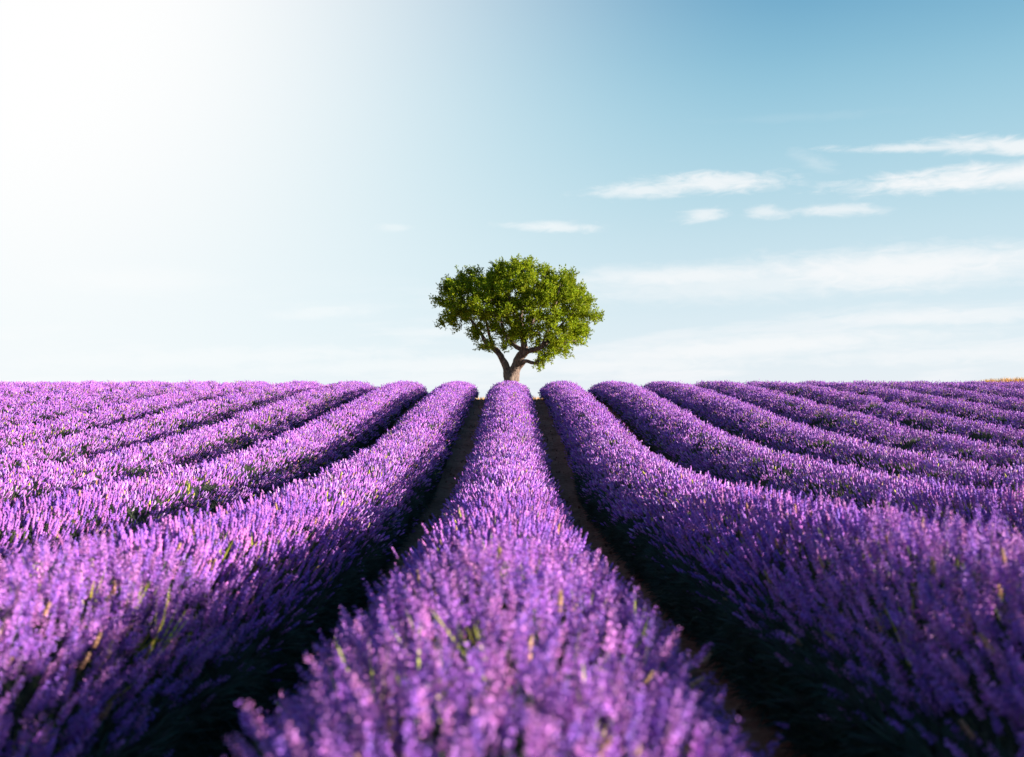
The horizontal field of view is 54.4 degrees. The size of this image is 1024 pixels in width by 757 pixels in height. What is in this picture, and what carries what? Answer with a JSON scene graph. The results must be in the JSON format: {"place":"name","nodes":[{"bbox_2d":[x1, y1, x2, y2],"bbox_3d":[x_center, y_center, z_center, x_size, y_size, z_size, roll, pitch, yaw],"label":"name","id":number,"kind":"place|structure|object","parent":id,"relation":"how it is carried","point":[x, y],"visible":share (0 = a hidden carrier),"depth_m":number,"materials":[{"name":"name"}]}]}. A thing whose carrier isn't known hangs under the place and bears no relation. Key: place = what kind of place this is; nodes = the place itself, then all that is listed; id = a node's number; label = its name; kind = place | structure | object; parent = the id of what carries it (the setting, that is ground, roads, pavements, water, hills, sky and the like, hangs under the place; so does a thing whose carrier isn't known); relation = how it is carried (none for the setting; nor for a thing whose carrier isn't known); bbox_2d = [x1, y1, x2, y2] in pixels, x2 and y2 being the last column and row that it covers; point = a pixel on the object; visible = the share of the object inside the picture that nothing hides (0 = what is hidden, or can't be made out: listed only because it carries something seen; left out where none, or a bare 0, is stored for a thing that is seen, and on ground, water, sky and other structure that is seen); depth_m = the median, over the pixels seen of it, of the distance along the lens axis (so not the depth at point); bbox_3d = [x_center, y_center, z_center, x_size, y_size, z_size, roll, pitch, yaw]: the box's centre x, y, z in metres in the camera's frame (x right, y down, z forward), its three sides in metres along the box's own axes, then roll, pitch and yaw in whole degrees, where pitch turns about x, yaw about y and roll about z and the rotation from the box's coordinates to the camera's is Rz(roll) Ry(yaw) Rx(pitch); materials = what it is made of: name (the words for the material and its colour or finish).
{"place":"outdoors","nodes":[
{"label":"outdoors","id":0,"kind":"place"},
{"bbox_2d":[0,0,1023,397],"label":"sky","id":1,"kind":"structure","parent":0,"point":[220,191],"materials":[{"name":"blue"}]},
{"bbox_2d":[228,381,1014,756],"bbox_3d":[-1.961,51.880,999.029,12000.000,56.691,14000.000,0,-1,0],"label":"ground","id":2,"kind":"structure","parent":0,"point":[760,737],"depth_m":9.48,"materials":[{"name":"soil"}]},
{"bbox_2d":[0,380,79,390],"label":"lavender row","id":3,"kind":"object","parent":2,"relation":"on","point":[11,385],"visible":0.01,"depth_m":29.29,"materials":[{"name":"purple plant"}]},
{"bbox_2d":[0,380,116,401],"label":"lavender row","id":4,"kind":"object","parent":2,"relation":"on","point":[18,391],"visible":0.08,"depth_m":26.80,"materials":[{"name":"purple plant"}]},
{"bbox_2d":[0,380,171,414],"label":"lavender row","id":5,"kind":"object","parent":2,"relation":"on","point":[30,399],"visible":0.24,"depth_m":24.85,"materials":[{"name":"purple plant"}]},
{"bbox_2d":[0,379,216,439],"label":"lavender row","id":6,"kind":"object","parent":2,"relation":"on","point":[41,412],"visible":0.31,"depth_m":22.09,"materials":[{"name":"purple plant"}]},
{"bbox_2d":[0,380,277,451],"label":"lavender row","id":7,"kind":"object","parent":2,"relation":"on","point":[106,415],"visible":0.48,"depth_m":19.74,"materials":[{"name":"purple plant"}]},
{"bbox_2d":[0,380,324,485],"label":"lavender row","id":8,"kind":"object","parent":2,"relation":"on","point":[168,423],"visible":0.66,"depth_m":17.29,"materials":[{"name":"purple plant"}]},
{"bbox_2d":[0,380,375,530],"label":"lavender row","id":9,"kind":"object","parent":2,"relation":"on","point":[207,442],"visible":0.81,"depth_m":14.09,"materials":[{"name":"purple plant"}]},
{"bbox_2d":[0,380,427,593],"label":"lavender row","id":10,"kind":"object","parent":2,"relation":"on","point":[342,431],"visible":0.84,"depth_m":9.87,"materials":[{"name":"purple plant"}]},
{"bbox_2d":[0,380,480,756],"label":"lavender row","id":11,"kind":"object","parent":2,"relation":"on","point":[177,638],"visible":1,"depth_m":3.91,"materials":[{"name":"purple plant"}]},
{"bbox_2d":[222,380,783,756],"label":"lavender row","id":12,"kind":"object","parent":2,"relation":"on","point":[503,619],"visible":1,"depth_m":2.31,"materials":[{"name":"purple plant"}]},
{"bbox_2d":[428,253,604,381],"bbox_3d":[0.208,-1.724,36.049,6.327,5.496,4.578,0,-1,0],"label":"broadleaf tree","id":13,"kind":"object","parent":2,"relation":"on","point":[503,280],"visible":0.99,"depth_m":34.97,"materials":[{"name":"green plant"}]},
{"bbox_2d":[261,399,771,755],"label":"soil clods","id":14,"kind":"object","parent":2,"relation":"on","point":[628,580],"visible":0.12,"depth_m":13.68,"materials":[{"name":"brown soil"}]},
{"bbox_2d":[538,380,1023,756],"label":"lavender row","id":15,"kind":"object","parent":2,"relation":"on","point":[826,630],"visible":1,"depth_m":3.63,"materials":[{"name":"purple plant"}]},
{"bbox_2d":[587,380,1023,582],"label":"lavender row","id":16,"kind":"object","parent":2,"relation":"on","point":[670,432],"visible":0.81,"depth_m":11.00,"materials":[{"name":"purple plant"}]},
{"bbox_2d":[639,380,1023,509],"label":"lavender row","id":17,"kind":"object","parent":2,"relation":"on","point":[731,415],"visible":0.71,"depth_m":14.86,"materials":[{"name":"purple plant"}]},
{"bbox_2d":[694,380,1023,479],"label":"lavender row","id":18,"kind":"object","parent":2,"relation":"on","point":[797,410],"visible":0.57,"depth_m":17.28,"materials":[{"name":"purple plant"}]},
{"bbox_2d":[743,380,1023,451],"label":"lavender row","id":19,"kind":"object","parent":2,"relation":"on","point":[919,418],"visible":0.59,"depth_m":19.55,"materials":[{"name":"purple plant"}]},
{"bbox_2d":[794,380,1023,439],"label":"lavender row","id":20,"kind":"object","parent":2,"relation":"on","point":[958,407],"visible":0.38,"depth_m":21.72,"materials":[{"name":"purple plant"}]},
{"bbox_2d":[835,379,1023,417],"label":"lavender row","id":21,"kind":"object","parent":2,"relation":"on","point":[978,398],"visible":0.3,"depth_m":24.46,"materials":[{"name":"purple plant"}]},
{"bbox_2d":[894,380,1023,404],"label":"lavender row","id":22,"kind":"object","parent":2,"relation":"on","point":[1007,392],"visible":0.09,"depth_m":26.79,"materials":[{"name":"purple plant"}]},
{"bbox_2d":[941,380,1023,392],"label":"lavender row","id":23,"kind":"object","parent":2,"relation":"on","point":[1008,385],"visible":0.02,"depth_m":28.99,"materials":[{"name":"purple plant"}]},
{"bbox_2d":[993,380,1023,387],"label":"lavender row","id":24,"kind":"object","parent":2,"relation":"on","point":[1020,382],"visible":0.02,"depth_m":31.31,"materials":[{"name":"purple plant"}]},
{"bbox_2d":[974,377,1023,382],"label":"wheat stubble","id":25,"kind":"object","parent":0,"point":[1006,379],"visible":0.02,"depth_m":39.88,"materials":[{"name":"beige plant"}]}
]}

